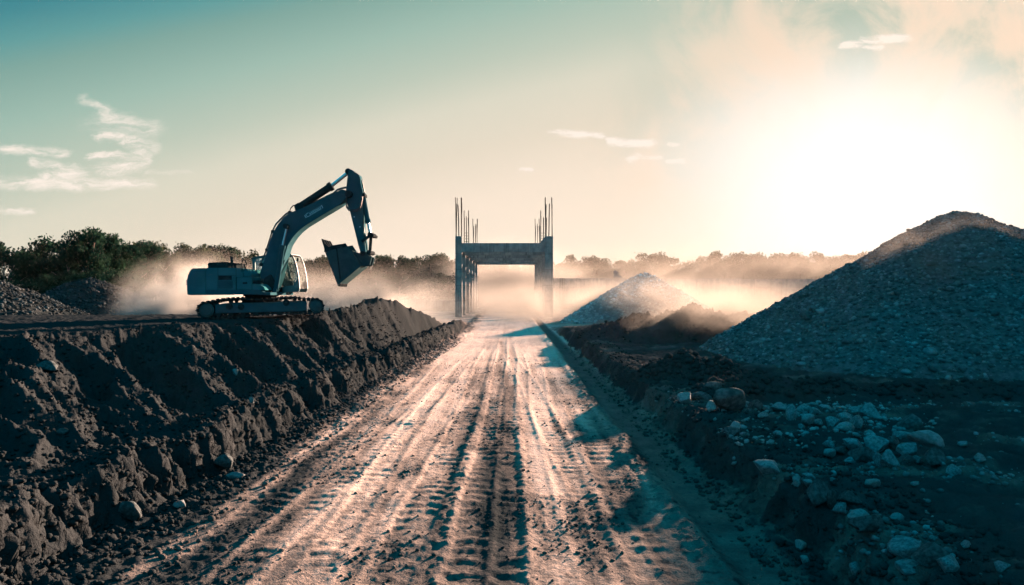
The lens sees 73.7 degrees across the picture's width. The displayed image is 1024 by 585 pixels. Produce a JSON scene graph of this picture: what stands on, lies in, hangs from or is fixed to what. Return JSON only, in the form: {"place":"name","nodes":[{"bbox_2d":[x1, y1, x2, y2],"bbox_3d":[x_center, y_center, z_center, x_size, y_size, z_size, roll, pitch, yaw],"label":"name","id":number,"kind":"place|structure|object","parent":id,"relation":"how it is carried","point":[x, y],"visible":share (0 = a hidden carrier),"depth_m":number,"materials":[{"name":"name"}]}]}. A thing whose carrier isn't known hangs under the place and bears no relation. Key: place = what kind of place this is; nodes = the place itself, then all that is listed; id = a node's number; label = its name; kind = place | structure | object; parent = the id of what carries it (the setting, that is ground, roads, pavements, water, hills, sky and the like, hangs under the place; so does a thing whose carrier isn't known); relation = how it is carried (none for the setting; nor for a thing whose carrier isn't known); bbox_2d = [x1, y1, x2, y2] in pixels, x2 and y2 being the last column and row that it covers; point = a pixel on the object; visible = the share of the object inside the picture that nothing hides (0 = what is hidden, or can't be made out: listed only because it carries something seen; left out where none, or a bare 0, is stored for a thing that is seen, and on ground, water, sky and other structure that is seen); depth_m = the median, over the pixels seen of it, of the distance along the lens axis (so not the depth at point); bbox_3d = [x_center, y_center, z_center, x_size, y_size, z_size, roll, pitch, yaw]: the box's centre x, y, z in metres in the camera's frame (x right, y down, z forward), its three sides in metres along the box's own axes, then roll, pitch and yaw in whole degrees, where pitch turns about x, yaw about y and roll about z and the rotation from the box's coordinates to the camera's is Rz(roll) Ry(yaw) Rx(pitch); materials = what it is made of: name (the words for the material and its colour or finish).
{"place":"outdoors","nodes":[
{"label":"outdoors","id":0,"kind":"place"},
{"bbox_2d":[0,297,468,584],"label":"embankment","id":1,"kind":"structure","parent":0,"point":[412,322],"depth_m":13.45,"materials":[{"name":"soil"}]},
{"bbox_2d":[8,280,45,293],"bbox_3d":[-37.837,0.787,51.994,4.537,3.683,4.349,0,0,-22],"label":"bush","id":2,"kind":"object","parent":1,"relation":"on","point":[35,285],"visible":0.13,"depth_m":51.65,"materials":[{"name":"green plant"}]},
{"bbox_2d":[6,272,72,293],"bbox_3d":[-36.974,0.499,53.703,5.081,4.303,5.300,0,0,-26],"label":"bush","id":3,"kind":"object","parent":1,"relation":"on","point":[53,285],"visible":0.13,"depth_m":53.13,"materials":[{"name":"green plant"}]},
{"bbox_2d":[0,280,89,315],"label":"gravel pile","id":4,"kind":"object","parent":1,"relation":"on","point":[15,300],"visible":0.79,"depth_m":29.15,"materials":[{"name":"gravel"}]},
{"bbox_2d":[35,360,57,371],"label":"rock","id":5,"kind":"object","parent":1,"relation":"on","point":[50,366],"visible":0.86,"depth_m":12.90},
{"bbox_2d":[37,270,93,290],"bbox_3d":[-35.484,0.356,54.720,5.581,4.531,5.350,0,0,43],"label":"bush","id":6,"kind":"object","parent":1,"relation":"on","point":[78,275],"visible":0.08,"depth_m":54.04,"materials":[{"name":"green plant"}]},
{"bbox_2d":[45,267,128,289],"bbox_3d":[-34.687,0.263,55.932,5.871,4.766,5.628,0,0,-32],"label":"bush","id":7,"kind":"object","parent":1,"relation":"on","point":[97,273],"visible":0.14,"depth_m":55.00,"materials":[{"name":"green plant"}]},
{"bbox_2d":[95,271,148,296],"bbox_3d":[-31.572,0.470,54.111,5.300,4.303,5.081,0,0,2],"label":"bush","id":8,"kind":"object","parent":1,"relation":"on","point":[132,279],"visible":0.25,"depth_m":53.30,"materials":[{"name":"green plant"}]},
{"bbox_2d":[118,501,141,520],"bbox_3d":[-4.087,2.345,7.317,0.252,0.236,0.190,0,0,-44],"label":"rock","id":9,"kind":"object","parent":1,"relation":"on","point":[130,510],"visible":0.94,"depth_m":7.27,"materials":[{"name":"stone"}]},
{"bbox_2d":[117,280,170,306],"bbox_3d":[-30.602,0.727,56.254,4.445,3.764,4.637,0,0,-33],"label":"bush","id":10,"kind":"object","parent":1,"relation":"on","point":[157,288],"visible":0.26,"depth_m":56.14,"materials":[{"name":"plant"}]},
{"bbox_2d":[213,453,232,467],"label":"rock","id":11,"kind":"object","parent":1,"relation":"on","point":[225,460],"visible":1,"depth_m":9.16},
{"bbox_2d":[0,325,458,584],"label":"dirt clods","id":12,"kind":"object","parent":1,"relation":"on","point":[84,573],"visible":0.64,"depth_m":7.55,"materials":[{"name":"soil"}]},
{"bbox_2d":[0,296,460,584],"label":"dirt clods","id":13,"kind":"object","parent":1,"relation":"on","point":[135,541],"visible":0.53,"depth_m":10.99,"materials":[{"name":"soil"}]},
{"bbox_2d":[186,168,377,318],"bbox_3d":[-8.193,-1.751,24.705,6.466,5.301,3.219,0,0,-14],"label":"excavator","id":14,"kind":"object","parent":1,"relation":"on","point":[262,289],"visible":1,"depth_m":23.91,"materials":[{"name":"metal"}]},
{"bbox_2d":[35,306,825,584],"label":"road","id":15,"kind":"structure","parent":0,"point":[523,335],"depth_m":8.24,"materials":[{"name":"soil"}]},
{"bbox_2d":[91,358,819,584],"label":"dirt clods","id":16,"kind":"object","parent":15,"relation":"on","point":[176,563],"visible":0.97,"depth_m":7.60,"materials":[{"name":"soil"}]},
{"bbox_2d":[748,546,766,557],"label":"rock","id":17,"kind":"object","parent":15,"relation":"on","point":[756,552],"visible":0.97,"depth_m":6.64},
{"bbox_2d":[0,0,1023,295],"label":"sky","id":18,"kind":"structure","parent":0,"point":[685,130],"materials":[{"name":"blue"}]},
{"bbox_2d":[151,296,1023,584],"bbox_3d":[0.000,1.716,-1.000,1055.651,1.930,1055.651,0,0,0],"label":"ground","id":19,"kind":"structure","parent":0,"point":[985,504],"depth_m":8.59,"materials":[{"name":"soil"}]},
{"bbox_2d":[0,245,42,282],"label":"tree","id":20,"kind":"object","parent":19,"relation":"on","point":[17,269],"visible":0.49,"depth_m":58.07,"materials":[{"name":"green plant"}]},
{"bbox_2d":[22,233,120,287],"bbox_3d":[-38.419,-1.263,60.020,7.920,7.898,7.592,0,0,-23],"label":"tree","id":21,"kind":"object","parent":19,"relation":"on","point":[43,264],"visible":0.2,"depth_m":58.94,"materials":[{"name":"green plant"}]},
{"bbox_2d":[54,226,118,281],"bbox_3d":[-35.593,-1.458,57.855,4.986,8.327,5.049,0,0,-7],"label":"tree","id":22,"kind":"object","parent":19,"relation":"on","point":[72,252],"visible":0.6,"depth_m":56.84,"materials":[{"name":"green plant"}]},
{"bbox_2d":[41,277,184,314],"bbox_3d":[-28.000,0.980,45.000,17.002,4.041,14.784,0,0,0],"label":"gravel pile","id":23,"kind":"object","parent":19,"relation":"on","point":[92,296],"visible":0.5,"depth_m":43.40,"materials":[{"name":"gravel"}]},
{"bbox_2d":[101,232,144,282],"bbox_3d":[-35.835,-1.359,61.862,6.051,8.138,4.916,0,0,43],"label":"tree","id":24,"kind":"object","parent":19,"relation":"on","point":[115,249],"visible":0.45,"depth_m":60.83,"materials":[{"name":"green plant"}]},
{"bbox_2d":[122,240,167,298],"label":"tree","id":25,"kind":"object","parent":19,"relation":"on","point":[150,251],"visible":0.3,"depth_m":66.74,"materials":[{"name":"green plant"}]},
{"bbox_2d":[126,240,165,287],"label":"tree","id":26,"kind":"object","parent":19,"relation":"on","point":[148,277],"visible":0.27,"depth_m":74.53,"materials":[{"name":"green plant"}]},
{"bbox_2d":[133,241,183,301],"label":"tree","id":27,"kind":"object","parent":19,"relation":"on","point":[176,267],"visible":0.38,"depth_m":80.30,"materials":[{"name":"plant"}]},
{"bbox_2d":[152,253,200,308],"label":"dust cloud","id":28,"kind":"structure","parent":19,"relation":"on","point":[173,290],"depth_m":91.56,"materials":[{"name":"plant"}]},
{"bbox_2d":[165,253,201,309],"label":"dust cloud","id":29,"kind":"structure","parent":19,"relation":"on","point":[179,303],"depth_m":98.95,"materials":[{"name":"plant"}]},
{"bbox_2d":[171,242,224,308],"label":"tree","id":30,"kind":"object","parent":19,"relation":"on","point":[198,253],"visible":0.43,"depth_m":94.94,"materials":[{"name":"green plant"}]},
{"bbox_2d":[187,248,233,300],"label":"tree","id":31,"kind":"object","parent":19,"relation":"on","point":[208,296],"visible":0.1,"depth_m":101.68,"materials":[{"name":"green plant"}]},
{"bbox_2d":[199,243,245,303],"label":"tree","id":32,"kind":"object","parent":19,"relation":"on","point":[233,252],"visible":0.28,"depth_m":104.32,"materials":[{"name":"green plant"}]},
{"bbox_2d":[229,249,260,297],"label":"tree","id":33,"kind":"object","parent":19,"relation":"on","point":[248,259],"visible":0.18,"depth_m":107.34,"materials":[{"name":"green plant"}]},
{"bbox_2d":[279,260,308,297],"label":"tree","id":34,"kind":"object","parent":19,"relation":"on","point":[300,272],"visible":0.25,"depth_m":114.64,"materials":[{"name":"plant"}]},
{"bbox_2d":[303,257,328,291],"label":"tree","id":35,"kind":"object","parent":19,"relation":"on","point":[313,266],"visible":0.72,"depth_m":116.29,"materials":[{"name":"plant"}]},
{"bbox_2d":[293,273,340,303],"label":"dust cloud","id":36,"kind":"structure","parent":19,"relation":"on","point":[320,294],"depth_m":115.59,"materials":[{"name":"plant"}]},
{"bbox_2d":[317,277,365,306],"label":"bush","id":37,"kind":"object","parent":19,"relation":"on","point":[333,291],"visible":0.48,"depth_m":116.42,"materials":[{"name":"plant"}]},
{"bbox_2d":[327,273,380,305],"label":"bush","id":38,"kind":"object","parent":19,"relation":"on","point":[351,293],"visible":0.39,"depth_m":116.57,"materials":[{"name":"plant"}]},
{"bbox_2d":[342,272,406,299],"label":"bush","id":39,"kind":"object","parent":19,"relation":"on","point":[383,294],"visible":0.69,"depth_m":115.77,"materials":[{"name":"plant"}]},
{"bbox_2d":[362,254,399,297],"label":"tree","id":40,"kind":"object","parent":19,"relation":"on","point":[380,264],"visible":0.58,"depth_m":120.57,"materials":[{"name":"plant"}]},
{"bbox_2d":[371,254,411,295],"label":"tree","id":41,"kind":"object","parent":19,"relation":"on","point":[392,261],"visible":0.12,"depth_m":122.75,"materials":[{"name":"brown plant"}]},
{"bbox_2d":[369,269,425,299],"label":"bush","id":42,"kind":"object","parent":19,"relation":"on","point":[400,293],"visible":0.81,"depth_m":116.28,"materials":[{"name":"plant"}]},
{"bbox_2d":[349,300,454,310],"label":"wall","id":43,"kind":"structure","parent":19,"relation":"on","point":[432,305],"depth_m":92.00,"materials":[{"name":"concrete"}]},
{"bbox_2d":[397,256,418,299],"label":"tree","id":44,"kind":"object","parent":19,"relation":"on","point":[407,262],"visible":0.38,"depth_m":123.11,"materials":[{"name":"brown plant"}]},
{"bbox_2d":[406,255,435,296],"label":"tree","id":45,"kind":"object","parent":19,"relation":"on","point":[415,268],"visible":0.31,"depth_m":124.45,"materials":[{"name":"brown plant"}]},
{"bbox_2d":[404,271,454,299],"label":"bush","id":46,"kind":"object","parent":19,"relation":"on","point":[428,275],"visible":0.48,"depth_m":116.67,"materials":[{"name":"beige plant"}]},
{"bbox_2d":[419,252,452,299],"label":"tree","id":47,"kind":"object","parent":19,"relation":"on","point":[436,266],"visible":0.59,"depth_m":124.20,"materials":[{"name":"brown plant"}]},
{"bbox_2d":[438,257,454,291],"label":"tree","id":48,"kind":"object","parent":19,"relation":"on","point":[450,265],"visible":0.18,"depth_m":126.15,"materials":[{"name":"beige plant"}]},
{"bbox_2d":[417,272,478,299],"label":"bush","id":49,"kind":"object","parent":19,"relation":"on","point":[448,294],"visible":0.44,"depth_m":115.88,"materials":[{"name":"beige plant"}]},
{"bbox_2d":[478,265,493,303],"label":"tree","id":50,"kind":"object","parent":19,"relation":"on","point":[483,297],"visible":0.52,"depth_m":154.32,"materials":[{"name":"beige plant"}]},
{"bbox_2d":[480,265,508,302],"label":"tree","id":51,"kind":"object","parent":19,"relation":"on","point":[498,284],"visible":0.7,"depth_m":156.23,"materials":[{"name":"beige plant"}]},
{"bbox_2d":[455,197,552,316],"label":"concrete portal","id":52,"kind":"object","parent":19,"relation":"on","point":[470,258],"visible":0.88,"depth_m":75.80,"materials":[{"name":"concrete"}]},
{"bbox_2d":[495,265,524,302],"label":"tree","id":53,"kind":"object","parent":19,"relation":"on","point":[512,297],"visible":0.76,"depth_m":157.06,"materials":[{"name":"beige plant"}]},
{"bbox_2d":[491,274,532,302],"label":"bush","id":54,"kind":"object","parent":19,"relation":"on","point":[506,294],"visible":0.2,"depth_m":160.57,"materials":[{"name":"beige plant"}]},
{"bbox_2d":[508,265,534,302],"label":"tree","id":55,"kind":"object","parent":19,"relation":"on","point":[518,271],"visible":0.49,"depth_m":156.62,"materials":[{"name":"beige plant"}]},
{"bbox_2d":[521,265,555,296],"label":"tree","id":56,"kind":"object","parent":19,"relation":"on","point":[531,284],"visible":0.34,"depth_m":154.10,"materials":[{"name":"beige plant"}]},
{"bbox_2d":[553,261,571,295],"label":"tree","id":57,"kind":"object","parent":19,"relation":"on","point":[559,273],"visible":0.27,"depth_m":147.70,"materials":[{"name":"beige plant"}]},
{"bbox_2d":[557,254,604,277],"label":"tree","id":58,"kind":"object","parent":19,"relation":"on","point":[579,267],"visible":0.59,"depth_m":148.25,"materials":[{"name":"beige plant"}]},
{"bbox_2d":[583,256,613,277],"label":"tree","id":59,"kind":"object","parent":19,"relation":"on","point":[605,261],"visible":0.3,"depth_m":150.73,"materials":[{"name":"beige plant"}]},
{"bbox_2d":[592,260,626,277],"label":"tree","id":60,"kind":"object","parent":19,"relation":"on","point":[609,270],"visible":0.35,"depth_m":150.27,"materials":[{"name":"beige plant"}]},
{"bbox_2d":[611,258,640,278],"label":"tree","id":61,"kind":"object","parent":19,"relation":"on","point":[624,268],"visible":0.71,"depth_m":149.55,"materials":[{"name":"beige plant"}]},
{"bbox_2d":[559,272,715,323],"bbox_3d":[11.400,0.616,58.500,16.128,4.768,16.128,0,0,0],"label":"gravel pile","id":62,"kind":"object","parent":19,"relation":"on","point":[645,292],"visible":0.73,"depth_m":55.25,"materials":[{"name":"gravel"}]},
{"bbox_2d":[634,251,677,278],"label":"tree","id":63,"kind":"object","parent":19,"relation":"on","point":[651,258],"visible":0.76,"depth_m":148.63,"materials":[{"name":"beige plant"}]},
{"bbox_2d":[568,302,753,346],"bbox_3d":[8.254,1.529,30.965,11.916,2.264,8.412,0,0,0],"label":"soil mound","id":64,"kind":"object","parent":19,"relation":"on","point":[692,322],"visible":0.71,"depth_m":28.89,"materials":[{"name":"soil"}]},
{"bbox_2d":[651,257,681,278],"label":"tree","id":65,"kind":"object","parent":19,"relation":"on","point":[674,275],"visible":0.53,"depth_m":148.58,"materials":[{"name":"beige plant"}]},
{"bbox_2d":[677,392,690,402],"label":"rock","id":66,"kind":"object","parent":19,"relation":"on","point":[683,397],"visible":1,"depth_m":12.61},
{"bbox_2d":[553,278,817,308],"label":"concrete wall","id":67,"kind":"structure","parent":19,"relation":"on","point":[576,293],"depth_m":105.00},
{"bbox_2d":[633,348,744,383],"bbox_3d":[4.300,1.958,16.400,2.892,1.211,3.189,0,0,0],"label":"soil mound","id":68,"kind":"object","parent":19,"relation":"on","point":[686,366],"visible":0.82,"depth_m":15.93,"materials":[{"name":"soil"}]},
{"bbox_2d":[677,260,717,278],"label":"tree","id":69,"kind":"object","parent":19,"relation":"on","point":[691,272],"visible":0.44,"depth_m":148.34,"materials":[{"name":"beige plant"}]},
{"bbox_2d":[691,391,712,400],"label":"rock","id":70,"kind":"object","parent":19,"relation":"on","point":[700,395],"visible":0.73,"depth_m":13.01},
{"bbox_2d":[693,254,726,278],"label":"tree","id":71,"kind":"object","parent":19,"relation":"on","point":[706,265],"visible":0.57,"depth_m":147.65,"materials":[{"name":"green plant"}]},
{"bbox_2d":[702,250,753,278],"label":"tree","id":72,"kind":"object","parent":19,"relation":"on","point":[737,271],"visible":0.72,"depth_m":146.03,"materials":[{"name":"green plant"}]},
{"bbox_2d":[713,388,745,410],"bbox_3d":[3.704,1.818,11.541,0.437,0.437,0.576,0,0,40],"label":"rock","id":73,"kind":"object","parent":19,"relation":"on","point":[733,399],"visible":0.91,"depth_m":11.42,"materials":[{"name":"stone"}]},
{"bbox_2d":[717,254,763,278],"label":"tree","id":74,"kind":"object","parent":19,"relation":"on","point":[751,258],"visible":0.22,"depth_m":147.63,"materials":[{"name":"green plant"}]},
{"bbox_2d":[735,252,774,278],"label":"tree","id":75,"kind":"object","parent":19,"relation":"on","point":[761,259],"visible":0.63,"depth_m":147.18,"materials":[{"name":"green plant"}]},
{"bbox_2d":[753,459,780,475],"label":"rock","id":76,"kind":"object","parent":19,"relation":"on","point":[764,466],"visible":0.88,"depth_m":7.80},
{"bbox_2d":[745,253,793,278],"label":"tree","id":77,"kind":"object","parent":19,"relation":"on","point":[775,256],"visible":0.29,"depth_m":147.78,"materials":[{"name":"green plant"}]},
{"bbox_2d":[761,252,802,278],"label":"tree","id":78,"kind":"object","parent":19,"relation":"on","point":[781,276],"visible":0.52,"depth_m":147.86,"materials":[{"name":"green plant"}]},
{"bbox_2d":[785,404,795,420],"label":"rock","id":79,"kind":"object","parent":19,"relation":"on","point":[790,412],"visible":0.88,"depth_m":10.73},
{"bbox_2d":[564,339,1023,584],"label":"dirt clods","id":80,"kind":"object","parent":19,"relation":"on","point":[945,537],"visible":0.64,"depth_m":6.84,"materials":[{"name":"soil"}]},
{"bbox_2d":[782,251,820,278],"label":"tree","id":81,"kind":"object","parent":19,"relation":"on","point":[808,265],"visible":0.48,"depth_m":147.63,"materials":[{"name":"green plant"}]},
{"bbox_2d":[796,256,830,278],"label":"tree","id":82,"kind":"object","parent":19,"relation":"on","point":[820,273],"visible":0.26,"depth_m":149.87,"materials":[{"name":"green plant"}]},
{"bbox_2d":[806,478,828,506],"bbox_3d":[3.066,2.006,6.786,0.278,0.268,0.232,0,0,-8],"label":"rock","id":83,"kind":"object","parent":19,"relation":"on","point":[817,490],"visible":0.88,"depth_m":6.76,"materials":[{"name":"stone"}]},
{"bbox_2d":[718,394,936,464],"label":"gravel","id":84,"kind":"structure","parent":19,"relation":"on","point":[835,430],"depth_m":10.14,"materials":[{"name":"gravel"}]},
{"bbox_2d":[804,253,850,278],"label":"tree","id":85,"kind":"object","parent":19,"relation":"on","point":[831,266],"visible":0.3,"depth_m":147.88,"materials":[{"name":"green plant"}]},
{"bbox_2d":[827,490,836,508],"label":"rock","id":86,"kind":"object","parent":19,"relation":"on","point":[831,499],"visible":0.92,"depth_m":6.62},
{"bbox_2d":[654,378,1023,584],"bbox_3d":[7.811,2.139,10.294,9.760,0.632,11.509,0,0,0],"label":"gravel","id":87,"kind":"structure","parent":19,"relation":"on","point":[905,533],"depth_m":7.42,"materials":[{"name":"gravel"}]},
{"bbox_2d":[832,501,846,514],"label":"rock","id":88,"kind":"object","parent":19,"relation":"on","point":[839,507],"visible":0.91,"depth_m":6.52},
{"bbox_2d":[836,421,854,431],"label":"rock","id":89,"kind":"object","parent":19,"relation":"on","point":[845,426],"visible":0.91,"depth_m":9.76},
{"bbox_2d":[837,490,862,503],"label":"rock","id":90,"kind":"object","parent":19,"relation":"on","point":[848,497],"visible":0.98,"depth_m":6.58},
{"bbox_2d":[842,438,862,450],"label":"rock","id":91,"kind":"object","parent":19,"relation":"on","point":[852,443],"visible":0.86,"depth_m":8.83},
{"bbox_2d":[687,367,1023,404],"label":"soil mound","id":92,"kind":"object","parent":19,"relation":"on","point":[759,383],"visible":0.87,"depth_m":13.34,"materials":[{"name":"soil"}]},
{"bbox_2d":[849,415,863,429],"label":"rock","id":93,"kind":"object","parent":19,"relation":"on","point":[856,421],"visible":0.85,"depth_m":9.97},
{"bbox_2d":[847,508,869,518],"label":"rock","id":94,"kind":"object","parent":19,"relation":"on","point":[858,512],"visible":0.56,"depth_m":6.29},
{"bbox_2d":[847,446,873,462],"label":"rock","id":95,"kind":"object","parent":19,"relation":"on","point":[863,454],"visible":0.88,"depth_m":8.18,"materials":[{"name":"stone"}]},
{"bbox_2d":[699,210,1023,381],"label":"gravel pile","id":96,"kind":"object","parent":19,"relation":"on","point":[939,297],"visible":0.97,"depth_m":19.07,"materials":[{"name":"gravel"}]},
{"bbox_2d":[848,514,882,532],"bbox_3d":[3.152,2.028,6.040,0.288,0.163,0.211,0,0,-13],"label":"rock","id":97,"kind":"object","parent":19,"relation":"on","point":[873,523],"visible":0.95,"depth_m":5.98,"materials":[{"name":"stone"}]},
{"bbox_2d":[858,402,880,419],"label":"rock","id":98,"kind":"object","parent":19,"relation":"on","point":[869,409],"visible":0.73,"depth_m":10.78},
{"bbox_2d":[863,435,888,452],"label":"rock","id":99,"kind":"object","parent":19,"relation":"on","point":[875,443],"visible":0.76,"depth_m":8.64,"materials":[{"name":"stone"}]},
{"bbox_2d":[879,449,900,467],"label":"rock","id":100,"kind":"object","parent":19,"relation":"on","point":[888,459],"visible":1,"depth_m":7.78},
{"bbox_2d":[887,535,920,557],"bbox_3d":[3.151,2.044,5.474,0.250,0.163,0.187,0,0,14],"label":"rock","id":101,"kind":"object","parent":19,"relation":"on","point":[902,546],"visible":0.84,"depth_m":5.45,"materials":[{"name":"stone"}]},
{"bbox_2d":[895,442,916,455],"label":"rock","id":102,"kind":"object","parent":19,"relation":"on","point":[910,448],"visible":0.84,"depth_m":8.29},
{"bbox_2d":[894,558,918,575],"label":"rock","id":103,"kind":"object","parent":19,"relation":"on","point":[905,566],"visible":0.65,"depth_m":5.26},
{"bbox_2d":[898,454,915,465],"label":"rock","id":104,"kind":"object","parent":19,"relation":"on","point":[905,459],"visible":0.98,"depth_m":8.02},
{"bbox_2d":[894,413,922,430],"bbox_3d":[5.914,1.950,10.205,0.357,0.280,0.292,0,0,13],"label":"rock","id":105,"kind":"object","parent":19,"relation":"on","point":[912,421],"visible":0.86,"depth_m":10.10,"materials":[{"name":"stone"}]},
{"bbox_2d":[906,430,944,448],"bbox_3d":[4.880,1.720,8.061,0.429,0.208,0.244,10,-2,-10],"label":"rock","id":106,"kind":"object","parent":19,"relation":"on","point":[929,438],"visible":0.98,"depth_m":8.01,"materials":[{"name":"stone"}]},
{"bbox_2d":[910,541,947,567],"bbox_3d":[3.176,1.998,5.212,0.248,0.178,0.186,0,0,8],"label":"rock","id":107,"kind":"object","parent":19,"relation":"on","point":[927,554],"visible":0.88,"depth_m":5.17,"materials":[{"name":"stone"}]},
{"bbox_2d":[924,447,946,466],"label":"rock","id":108,"kind":"object","parent":19,"relation":"on","point":[934,456],"visible":1,"depth_m":7.82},
{"bbox_2d":[936,554,959,572],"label":"stone","id":109,"kind":"object","parent":19,"relation":"on","point":[948,563],"visible":0.94,"depth_m":5.03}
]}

